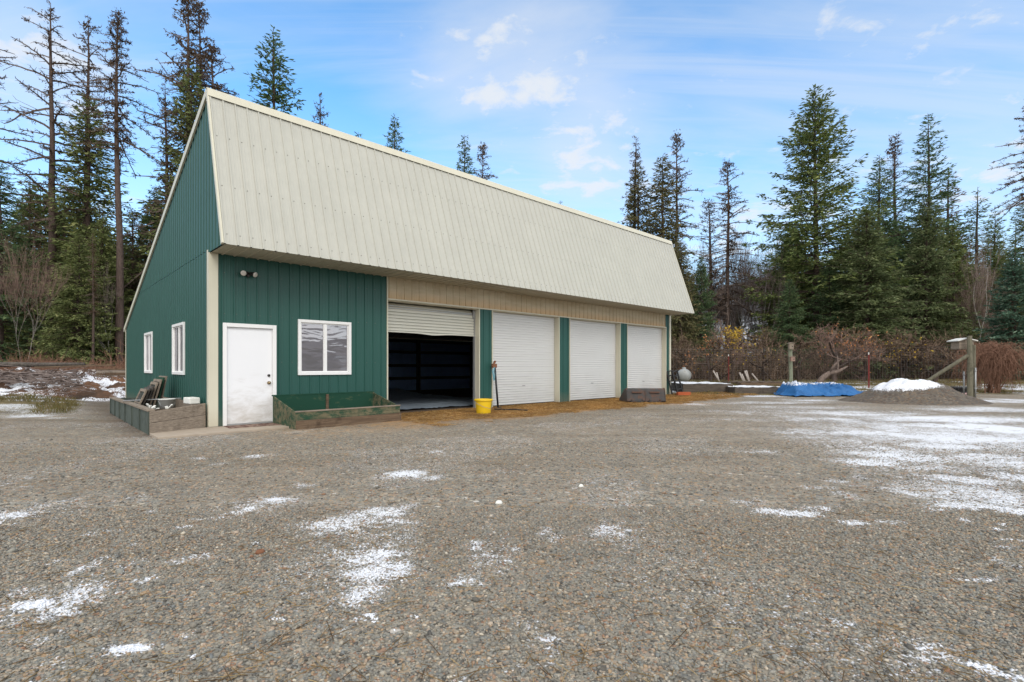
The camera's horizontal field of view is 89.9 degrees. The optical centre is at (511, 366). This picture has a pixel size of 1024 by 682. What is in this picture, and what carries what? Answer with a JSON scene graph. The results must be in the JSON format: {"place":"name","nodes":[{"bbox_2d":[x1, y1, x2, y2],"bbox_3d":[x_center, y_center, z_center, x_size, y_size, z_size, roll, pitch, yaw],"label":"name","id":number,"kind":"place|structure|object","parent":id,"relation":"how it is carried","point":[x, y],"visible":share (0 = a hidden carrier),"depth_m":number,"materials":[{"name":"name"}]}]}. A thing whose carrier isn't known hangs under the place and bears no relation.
{"place":"outdoors","nodes":[
{"label":"outdoors","id":0,"kind":"place"},
{"bbox_2d":[0,400,1012,548],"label":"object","id":1,"kind":"object","parent":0,"point":[500,485],"visible":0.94,"depth_m":5.43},
{"bbox_2d":[0,377,1023,681],"bbox_3d":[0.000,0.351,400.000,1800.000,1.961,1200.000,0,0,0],"label":"ground","id":2,"kind":"structure","parent":0,"point":[654,425],"depth_m":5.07,"materials":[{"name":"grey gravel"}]},
{"bbox_2d":[0,49,45,240],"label":"larch","id":3,"kind":"object","parent":2,"relation":"on","point":[32,136],"visible":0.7,"depth_m":41.10,"materials":[{"name":"brown plant"}]},
{"bbox_2d":[0,160,54,367],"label":"fir tree","id":4,"kind":"object","parent":2,"relation":"on","point":[13,246],"visible":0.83,"depth_m":38.30,"materials":[{"name":"green plant"}]},
{"bbox_2d":[3,176,61,361],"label":"fir tree","id":5,"kind":"object","parent":2,"relation":"on","point":[29,215],"visible":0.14,"depth_m":45.68,"materials":[{"name":"green plant"}]},
{"bbox_2d":[24,216,46,356],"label":"larch","id":6,"kind":"object","parent":2,"relation":"on","point":[34,225],"visible":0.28,"depth_m":43.99,"materials":[{"name":"brown plant"}]},
{"bbox_2d":[0,228,73,359],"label":"alder tree","id":7,"kind":"object","parent":2,"relation":"on","point":[16,278],"visible":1,"depth_m":32.74,"materials":[{"name":"brown plant"}]},
{"bbox_2d":[0,364,100,392],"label":"brushwood","id":8,"kind":"object","parent":2,"relation":"on","point":[48,378],"visible":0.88,"depth_m":19.67,"materials":[{"name":"brown plant"}]},
{"bbox_2d":[0,367,124,400],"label":"brush mound","id":9,"kind":"object","parent":2,"relation":"on","point":[108,387],"visible":0.27,"depth_m":19.45,"materials":[{"name":"white snow"}]},
{"bbox_2d":[0,362,84,366],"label":"log","id":10,"kind":"object","parent":9,"relation":"on","point":[27,364],"visible":0.78,"depth_m":22.57,"materials":[{"name":"brown wood"}]},
{"bbox_2d":[0,339,124,371],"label":"undergrowth","id":11,"kind":"object","parent":2,"relation":"on","point":[119,366],"visible":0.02,"depth_m":30.00,"materials":[{"name":"brown plant"}]},
{"bbox_2d":[0,0,128,362],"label":"larch","id":12,"kind":"object","parent":2,"relation":"on","point":[51,145],"visible":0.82,"depth_m":41.87,"materials":[{"name":"brown plant"}]},
{"bbox_2d":[23,233,124,368],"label":"fir tree","id":13,"kind":"object","parent":2,"relation":"on","point":[61,343],"visible":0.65,"depth_m":37.50,"materials":[{"name":"green plant"}]},
{"bbox_2d":[15,93,141,361],"bbox_3d":[-35.539,-10.778,43.109,9.299,24.086,9.554,0,0,-40],"label":"fir tree","id":14,"kind":"object","parent":2,"relation":"on","point":[70,198],"visible":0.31,"depth_m":42.39,"materials":[{"name":"green plant"}]},
{"bbox_2d":[39,15,128,241],"bbox_3d":[-37.309,-14.819,44.993,5.970,32.052,6.085,0,0,-32],"label":"larch","id":15,"kind":"object","parent":2,"relation":"on","point":[88,32],"visible":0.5,"depth_m":44.87,"materials":[{"name":"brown plant"}]},
{"bbox_2d":[81,233,105,366],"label":"larch","id":16,"kind":"object","parent":2,"relation":"on","point":[93,312],"visible":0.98,"depth_m":36.98,"materials":[{"name":"green plant"}]},
{"bbox_2d":[62,217,135,366],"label":"fir tree","id":17,"kind":"object","parent":2,"relation":"on","point":[101,235],"visible":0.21,"depth_m":40.73,"materials":[{"name":"green plant"}]},
{"bbox_2d":[79,261,119,351],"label":"birch tree","id":18,"kind":"object","parent":2,"relation":"on","point":[107,292],"visible":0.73,"depth_m":38.88,"materials":[{"name":"brown plant"}]},
{"bbox_2d":[95,369,124,376],"bbox_3d":[-16.711,0.615,22.000,1.800,1.060,0.320,0,0,-40],"label":"board stack","id":19,"kind":"object","parent":2,"relation":"on","point":[111,372],"visible":0.43,"depth_m":21.64,"materials":[{"name":"brown wood"}]},
{"bbox_2d":[68,8,165,365],"bbox_3d":[-30.987,-13.397,40.100,6.122,29.349,5.821,0,0,35],"label":"larch","id":20,"kind":"object","parent":2,"relation":"on","point":[118,151],"visible":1,"depth_m":39.90,"materials":[{"name":"brown plant"}]},
{"bbox_2d":[113,207,149,325],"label":"larch","id":21,"kind":"object","parent":2,"relation":"on","point":[135,256],"visible":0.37,"depth_m":45.89,"materials":[{"name":"green plant"}]},
{"bbox_2d":[109,397,166,420],"bbox_3d":[-9.495,1.035,13.122,1.010,0.490,2.800,0,0,-44],"label":"plank box","id":22,"kind":"object","parent":2,"relation":"on","point":[116,407],"visible":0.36,"depth_m":12.93,"materials":[{"name":"grey wood"}]},
{"bbox_2d":[124,185,162,305],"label":"fir tree","id":23,"kind":"object","parent":2,"relation":"on","point":[147,227],"visible":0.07,"depth_m":47.44,"materials":[{"name":"green plant"}]},
{"bbox_2d":[140,79,179,241],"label":"larch","id":24,"kind":"object","parent":2,"relation":"on","point":[166,134],"visible":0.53,"depth_m":43.96,"materials":[{"name":"green plant"}]},
{"bbox_2d":[123,399,205,434],"bbox_3d":[-7.397,1.010,10.904,1.030,0.540,3.188,0,0,-44],"label":"plank box","id":25,"kind":"object","parent":2,"relation":"on","point":[142,418],"visible":0.83,"depth_m":10.03,"materials":[{"name":"brown wood"}]},
{"bbox_2d":[158,398,175,408],"bbox_3d":[-7.438,0.909,11.056,0.324,0.440,0.327,0,0,-44],"label":"white pail","id":26,"kind":"object","parent":25,"relation":"on","point":[164,402],"visible":0.51,"depth_m":10.94,"materials":[{"name":"plastic"}]},
{"bbox_2d":[133,61,205,293],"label":"fir tree","id":27,"kind":"object","parent":2,"relation":"on","point":[185,121],"visible":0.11,"depth_m":44.16,"materials":[{"name":"green plant"}]},
{"bbox_2d":[115,0,238,287],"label":"larch","id":28,"kind":"object","parent":2,"relation":"on","point":[188,48],"visible":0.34,"depth_m":45.27,"materials":[{"name":"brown plant"}]},
{"bbox_2d":[137,0,238,210],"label":"larch","id":29,"kind":"object","parent":2,"relation":"on","point":[203,14],"visible":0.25,"depth_m":46.78,"materials":[{"name":"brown plant"}]},
{"bbox_2d":[153,36,233,191],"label":"larch","id":30,"kind":"object","parent":2,"relation":"on","point":[214,51],"visible":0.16,"depth_m":46.75,"materials":[{"name":"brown plant"}]},
{"bbox_2d":[150,425,288,438],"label":"concrete slab","id":31,"kind":"structure","parent":2,"relation":"on","point":[194,432],"depth_m":9.74,"materials":[{"name":"beige concrete"}]},
{"bbox_2d":[224,423,280,427],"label":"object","id":32,"kind":"object","parent":31,"relation":"on","point":[250,425],"visible":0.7,"depth_m":10.59,"materials":[{"name":"grey concrete"}]},
{"bbox_2d":[244,24,305,114],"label":"fir tree","id":33,"kind":"object","parent":2,"relation":"on","point":[273,93],"visible":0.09,"depth_m":47.68,"materials":[{"name":"green plant"}]},
{"bbox_2d":[311,92,328,126],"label":"snag tree","id":34,"kind":"object","parent":2,"relation":"on","point":[319,112],"visible":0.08,"depth_m":51.90,"materials":[{"name":"brown plant"}]},
{"bbox_2d":[272,391,400,429],"bbox_3d":[-3.897,0.945,11.569,1.220,0.670,2.490,0,0,44],"label":"planter box","id":35,"kind":"object","parent":2,"relation":"on","point":[305,411],"visible":0.87,"depth_m":11.42,"materials":[{"name":"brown wood"}]},
{"bbox_2d":[382,113,409,152],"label":"fir tree","id":36,"kind":"object","parent":2,"relation":"on","point":[393,133],"visible":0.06,"depth_m":54.88,"materials":[{"name":"green plant"}]},
{"bbox_2d":[124,87,693,426],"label":"metal shed","id":37,"kind":"structure","parent":2,"relation":"on","point":[290,254],"depth_m":13.05,"materials":[{"name":"green metal"}]},
{"bbox_2d":[144,331,152,372],"bbox_3d":[-10.896,-0.420,15.434,0.110,1.220,1.280,0,0,-44],"label":"window","id":38,"kind":"structure","parent":37,"relation":"in","point":[148,337],"depth_m":15.42,"materials":[{"name":"white plastic"}]},
{"bbox_2d":[172,322,184,374],"bbox_3d":[-8.069,-0.430,12.465,0.110,1.240,1.280,0,0,-44],"label":"window","id":39,"kind":"structure","parent":37,"relation":"in","point":[178,330],"depth_m":12.44,"materials":[{"name":"white plastic"}]},
{"bbox_2d":[223,323,276,425],"bbox_3d":[-5.605,0.155,10.967,1.060,2.130,0.148,0,0,-44],"label":"door","id":40,"kind":"structure","parent":37,"relation":"in","point":[249,350],"depth_m":10.94,"materials":[{"name":"white paint"}]},
{"bbox_2d":[298,319,350,374],"bbox_3d":[-4.414,-0.445,12.100,1.280,1.270,0.110,0,0,-44],"label":"window","id":41,"kind":"structure","parent":37,"relation":"in","point":[324,347],"depth_m":12.06,"materials":[{"name":"white plastic"}]},
{"bbox_2d":[388,388,472,409],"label":"floor","id":42,"kind":"structure","parent":37,"relation":"on","point":[403,398],"depth_m":18.14,"materials":[{"name":"grey concrete"}]},
{"bbox_2d":[388,302,474,407],"bbox_3d":[-2.320,-0.230,14.513,3.038,2.960,0.365,0,0,-44],"label":"roller door","id":43,"kind":"structure","parent":37,"relation":"in","point":[402,318],"depth_m":14.41,"materials":[{"name":"beige paint"}]},
{"bbox_2d":[493,312,553,405],"bbox_3d":[0.375,-0.228,16.904,3.040,2.955,0.051,0,0,-44],"label":"roller door","id":44,"kind":"structure","parent":37,"relation":"in","point":[523,345],"depth_m":16.90,"materials":[{"name":"white paint"}]},
{"bbox_2d":[570,320,615,400],"bbox_3d":[3.021,-0.228,19.432,3.040,2.955,0.036,0,0,-44],"label":"roller door","id":45,"kind":"structure","parent":37,"relation":"in","point":[592,344],"depth_m":19.44,"materials":[{"name":"white paint"}]},
{"bbox_2d":[628,325,661,387],"bbox_3d":[5.601,-0.228,21.876,2.970,2.955,0.051,0,0,-44],"label":"roller door","id":46,"kind":"structure","parent":37,"relation":"in","point":[644,343],"depth_m":21.94,"materials":[{"name":"white paint"}]},
{"bbox_2d":[456,134,476,173],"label":"fir tree","id":47,"kind":"object","parent":2,"relation":"on","point":[464,153],"visible":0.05,"depth_m":57.82,"materials":[{"name":"green plant"}]},
{"bbox_2d":[474,398,492,413],"bbox_3d":[-0.760,1.058,13.746,0.513,0.385,0.512,0,0,0],"label":"yellow bucket","id":48,"kind":"object","parent":2,"relation":"on","point":[483,405],"visible":0.93,"depth_m":13.57,"materials":[{"name":"plastic"}]},
{"bbox_2d":[473,142,496,179],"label":"fir tree","id":49,"kind":"object","parent":2,"relation":"on","point":[481,161],"visible":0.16,"depth_m":57.85,"materials":[{"name":"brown plant"}]},
{"bbox_2d":[0,378,1023,413],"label":"grass","id":50,"kind":"structure","parent":2,"relation":"on","point":[28,398],"depth_m":17.57,"materials":[{"name":"brown plant"}]},
{"bbox_2d":[2,183,1023,372],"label":"forest","id":51,"kind":"object","parent":2,"relation":"on","point":[769,324],"visible":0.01,"depth_m":51.22,"materials":[{"name":"green plant"}]},
{"bbox_2d":[401,391,759,426],"bbox_3d":[4.178,1.188,18.135,18.566,0.222,3.567,0,0,-44],"label":"straw","id":52,"kind":"object","parent":2,"relation":"on","point":[585,405],"visible":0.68,"depth_m":15.28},
{"bbox_2d":[617,135,645,228],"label":"tree","id":53,"kind":"object","parent":2,"relation":"on","point":[634,160],"visible":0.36,"depth_m":47.40,"materials":[{"name":"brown plant"}]},
{"bbox_2d":[620,163,661,234],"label":"tree","id":54,"kind":"object","parent":2,"relation":"on","point":[633,218],"visible":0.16,"depth_m":46.72,"materials":[{"name":"green plant"}]},
{"bbox_2d":[619,388,665,402],"bbox_3d":[4.661,0.996,18.387,1.370,0.519,1.145,0,0,-2],"label":"loader bucket","id":55,"kind":"object","parent":2,"relation":"on","point":[638,395],"visible":0.92,"depth_m":17.89,"materials":[{"name":"grey metal"}]},
{"bbox_2d":[638,153,706,356],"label":"fir tree","id":56,"kind":"object","parent":2,"relation":"on","point":[670,222],"visible":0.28,"depth_m":44.59,"materials":[{"name":"green plant"}]},
{"bbox_2d":[677,367,690,381],"bbox_3d":[10.226,0.521,30.500,0.760,0.980,1.500,0,0,24],"label":"gas tank","id":57,"kind":"object","parent":2,"relation":"on","point":[684,374],"visible":0.9,"depth_m":29.88,"materials":[{"name":"white metal"}]},
{"bbox_2d":[656,129,712,325],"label":"larch","id":58,"kind":"object","parent":2,"relation":"on","point":[676,168],"visible":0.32,"depth_m":47.91,"materials":[{"name":"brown plant"}]},
{"bbox_2d":[671,333,705,379],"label":"apple tree","id":59,"kind":"object","parent":2,"relation":"on","point":[682,352],"visible":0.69,"depth_m":38.79,"materials":[{"name":"brown plant"}]},
{"bbox_2d":[671,239,707,376],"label":"cedar tree","id":60,"kind":"object","parent":2,"relation":"on","point":[682,321],"visible":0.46,"depth_m":41.68,"materials":[{"name":"green plant"}]},
{"bbox_2d":[671,382,732,392],"bbox_3d":[9.246,1.036,25.600,2.359,0.539,2.800,0,0,0],"label":"raised bed","id":61,"kind":"object","parent":2,"relation":"on","point":[693,387],"visible":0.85,"depth_m":24.20,"materials":[{"name":"wood"}]},
{"bbox_2d":[686,256,723,375],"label":"fir tree","id":62,"kind":"object","parent":2,"relation":"on","point":[699,278],"visible":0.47,"depth_m":43.75,"materials":[{"name":"green plant"}]},
{"bbox_2d":[678,324,749,381],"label":"apple tree","id":63,"kind":"object","parent":2,"relation":"on","point":[710,356],"visible":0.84,"depth_m":34.97,"materials":[{"name":"brown plant"}]},
{"bbox_2d":[692,198,744,358],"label":"snag tree","id":64,"kind":"object","parent":2,"relation":"on","point":[709,231],"visible":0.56,"depth_m":53.83,"materials":[{"name":"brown plant"}]},
{"bbox_2d":[691,268,746,349],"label":"bare tree","id":65,"kind":"object","parent":2,"relation":"on","point":[723,322],"visible":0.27,"depth_m":55.63,"materials":[{"name":"brown plant"}]},
{"bbox_2d":[692,158,761,357],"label":"larch","id":66,"kind":"object","parent":2,"relation":"on","point":[727,298],"visible":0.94,"depth_m":49.86,"materials":[{"name":"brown plant"}]},
{"bbox_2d":[698,318,759,380],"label":"apple tree","id":67,"kind":"object","parent":2,"relation":"on","point":[730,342],"visible":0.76,"depth_m":34.74,"materials":[{"name":"brown plant"}]},
{"bbox_2d":[707,284,752,346],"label":"bare tree","id":68,"kind":"object","parent":2,"relation":"on","point":[733,307],"visible":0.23,"depth_m":56.64,"materials":[{"name":"plant"}]},
{"bbox_2d":[717,236,753,358],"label":"birch tree","id":69,"kind":"object","parent":2,"relation":"on","point":[739,292],"visible":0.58,"depth_m":51.53,"materials":[{"name":"brown plant"}]},
{"bbox_2d":[716,226,777,355],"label":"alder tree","id":70,"kind":"object","parent":2,"relation":"on","point":[750,283],"visible":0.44,"depth_m":53.04,"materials":[{"name":"plant"}]},
{"bbox_2d":[726,385,779,393],"bbox_3d":[11.238,1.097,24.200,2.306,0.423,2.000,0,0,0],"label":"raised bed","id":71,"kind":"object","parent":2,"relation":"on","point":[746,389],"visible":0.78,"depth_m":23.20,"materials":[{"name":"wood"}]},
{"bbox_2d":[722,381,786,385],"bbox_3d":[13.589,0.961,28.750,2.627,0.313,2.500,0,0,0],"label":"raised bed","id":72,"kind":"object","parent":2,"relation":"on","point":[765,383],"visible":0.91,"depth_m":27.66,"materials":[{"name":"wood"}]},
{"bbox_2d":[739,266,774,349],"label":"bare tree","id":73,"kind":"object","parent":2,"relation":"on","point":[757,304],"visible":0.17,"depth_m":57.30,"materials":[{"name":"plant"}]},
{"bbox_2d":[727,325,788,380],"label":"apple tree","id":74,"kind":"object","parent":2,"relation":"on","point":[763,342],"visible":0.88,"depth_m":34.36,"materials":[{"name":"brown plant"}]},
{"bbox_2d":[748,234,798,337],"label":"birch tree","id":75,"kind":"object","parent":2,"relation":"on","point":[766,276],"visible":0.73,"depth_m":48.30,"materials":[{"name":"brown plant"}]},
{"bbox_2d":[766,278,818,378],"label":"spruce tree","id":76,"kind":"object","parent":2,"relation":"on","point":[786,295],"visible":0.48,"depth_m":42.77,"materials":[{"name":"green plant"}]},
{"bbox_2d":[770,330,821,380],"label":"apple tree","id":77,"kind":"object","parent":2,"relation":"on","point":[795,362],"visible":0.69,"depth_m":35.68,"materials":[{"name":"brown plant"}]},
{"bbox_2d":[773,381,863,395],"bbox_3d":[13.555,0.908,22.596,3.950,0.652,2.905,0,0,0],"label":"blue tarp","id":78,"kind":"object","parent":2,"relation":"on","point":[795,388],"visible":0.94,"depth_m":22.00,"materials":[{"name":"blue plastic"}]},
{"bbox_2d":[671,336,975,396],"bbox_3d":[16.734,0.041,29.011,6.304,2.626,16.072,0,0,-30],"label":"garden fence","id":79,"kind":"object","parent":2,"relation":"on","point":[970,355],"visible":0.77,"depth_m":22.82,"materials":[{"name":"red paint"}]},
{"bbox_2d":[946,338,977,348],"bbox_3d":[18.840,-0.967,21.470,0.828,0.474,0.570,0,0,0],"label":"birdhouse","id":80,"kind":"object","parent":79,"relation":"attached to","point":[958,343],"visible":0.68,"depth_m":21.26,"materials":[{"name":"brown wood"}]},
{"bbox_2d":[736,83,924,362],"bbox_3d":[27.831,-12.211,46.811,14.620,26.883,14.372,0,0,-23],"label":"fir tree","id":81,"kind":"object","parent":2,"relation":"on","point":[813,176],"visible":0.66,"depth_m":46.02,"materials":[{"name":"green plant"}]},
{"bbox_2d":[802,258,858,377],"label":"spruce tree","id":82,"kind":"object","parent":2,"relation":"on","point":[830,305],"visible":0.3,"depth_m":43.76,"materials":[{"name":"green plant"}]},
{"bbox_2d":[816,356,847,382],"bbox_3d":[15.938,0.189,25.578,2.106,1.520,0.524,0,0,-26],"label":"fallen trunk","id":83,"kind":"object","parent":2,"relation":"on","point":[823,377],"visible":0.93,"depth_m":25.58,"materials":[{"name":"wood"}]},
{"bbox_2d":[800,317,891,381],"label":"apple tree","id":84,"kind":"object","parent":2,"relation":"on","point":[832,351],"visible":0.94,"depth_m":33.97,"materials":[{"name":"brown plant"}]},
{"bbox_2d":[671,312,1023,379],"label":"undergrowth","id":85,"kind":"object","parent":2,"relation":"on","point":[751,369],"visible":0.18,"depth_m":40.30,"materials":[{"name":"brown plant"}]},
{"bbox_2d":[827,321,911,380],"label":"apple tree","id":86,"kind":"object","parent":2,"relation":"on","point":[889,346],"visible":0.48,"depth_m":35.30,"materials":[{"name":"brown plant"}]},
{"bbox_2d":[806,210,937,379],"bbox_3d":[29.177,-5.219,41.957,9.531,15.184,9.093,0,0,-36],"label":"fir tree","id":87,"kind":"object","parent":2,"relation":"on","point":[866,236],"visible":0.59,"depth_m":41.05,"materials":[{"name":"green plant"}]},
{"bbox_2d":[839,154,928,345],"bbox_3d":[35.932,-9.717,49.979,8.106,21.697,8.540,0,0,8],"label":"fir tree","id":88,"kind":"object","parent":2,"relation":"on","point":[895,226],"visible":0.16,"depth_m":49.29,"materials":[{"name":"green plant"}]},
{"bbox_2d":[864,133,929,278],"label":"larch","id":89,"kind":"object","parent":2,"relation":"on","point":[893,152],"visible":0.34,"depth_m":51.90,"materials":[{"name":"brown plant"}]},
{"bbox_2d":[838,378,992,404],"bbox_3d":[14.467,0.871,18.600,5.750,0.918,4.600,0,0,0],"label":"gravel heap","id":90,"kind":"object","parent":2,"relation":"on","point":[903,391],"visible":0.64,"depth_m":17.62,"materials":[{"name":"grey gravel"}]},
{"bbox_2d":[879,332,966,378],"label":"apple tree","id":91,"kind":"object","parent":2,"relation":"on","point":[903,357],"visible":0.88,"depth_m":33.72,"materials":[{"name":"brown plant"}]},
{"bbox_2d":[886,196,982,377],"bbox_3d":[35.460,-6.074,44.048,7.870,17.127,7.509,0,0,-22],"label":"fir tree","id":92,"kind":"object","parent":2,"relation":"on","point":[926,256],"visible":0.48,"depth_m":43.27,"materials":[{"name":"green plant"}]},
{"bbox_2d":[894,332,974,381],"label":"apple tree","id":93,"kind":"object","parent":2,"relation":"on","point":[939,346],"visible":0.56,"depth_m":33.33,"materials":[{"name":"brown plant"}]},
{"bbox_2d":[887,114,985,344],"bbox_3d":[40.602,-11.804,49.995,8.734,25.712,9.227,0,0,11],"label":"fir tree","id":94,"kind":"object","parent":2,"relation":"on","point":[931,173],"visible":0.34,"depth_m":49.50,"materials":[{"name":"green plant"}]},
{"bbox_2d":[919,225,987,353],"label":"fir tree","id":95,"kind":"object","parent":2,"relation":"on","point":[958,263],"visible":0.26,"depth_m":45.43,"materials":[{"name":"green plant"}]},
{"bbox_2d":[932,171,986,306],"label":"browned fir","id":96,"kind":"object","parent":2,"relation":"on","point":[950,215],"visible":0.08,"depth_m":51.44,"materials":[{"name":"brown plant"}]},
{"bbox_2d":[922,241,1012,369],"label":"bare tree","id":97,"kind":"object","parent":2,"relation":"on","point":[968,300],"visible":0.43,"depth_m":44.50,"materials":[{"name":"plant"}]},
{"bbox_2d":[937,339,1023,392],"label":"vine bush","id":98,"kind":"object","parent":2,"relation":"on","point":[997,362],"visible":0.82,"depth_m":24.02,"materials":[{"name":"brown plant"}]},
{"bbox_2d":[954,285,1011,337],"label":"bare tree","id":99,"kind":"object","parent":2,"relation":"on","point":[982,309],"visible":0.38,"depth_m":43.15,"materials":[{"name":"plant"}]},
{"bbox_2d":[957,187,1009,335],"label":"pine tree","id":100,"kind":"object","parent":2,"relation":"on","point":[976,241],"visible":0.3,"depth_m":49.77,"materials":[{"name":"green plant"}]},
{"bbox_2d":[957,250,1023,380],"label":"spruce tree","id":101,"kind":"object","parent":2,"relation":"on","point":[1009,321],"visible":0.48,"depth_m":36.87,"materials":[{"name":"green plant"}]},
{"bbox_2d":[961,228,1019,341],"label":"birch tree","id":102,"kind":"object","parent":2,"relation":"on","point":[975,267],"visible":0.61,"depth_m":40.59,"materials":[{"name":"brown plant"}]},
{"bbox_2d":[969,211,1023,341],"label":"fir tree","id":103,"kind":"object","parent":2,"relation":"on","point":[994,236],"visible":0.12,"depth_m":51.77,"materials":[{"name":"green plant"}]},
{"bbox_2d":[979,194,1023,332],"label":"fir tree","id":104,"kind":"object","parent":2,"relation":"on","point":[1020,229],"visible":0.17,"depth_m":47.31,"materials":[{"name":"green plant"}]},
{"bbox_2d":[988,106,1023,233],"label":"larch","id":105,"kind":"object","parent":2,"relation":"on","point":[1021,196],"visible":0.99,"depth_m":44.34,"materials":[{"name":"green plant"}]},
{"bbox_2d":[0,0,1023,284],"label":"sky","id":106,"kind":"structure","parent":0,"point":[557,93],"materials":[{"name":"blue"}]},
{"bbox_2d":[702,278,767,361],"bbox_3d":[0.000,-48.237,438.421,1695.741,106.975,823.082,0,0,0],"label":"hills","id":107,"kind":"structure","parent":0,"point":[742,325],"depth_m":409.02,"materials":[{"name":"plant"}]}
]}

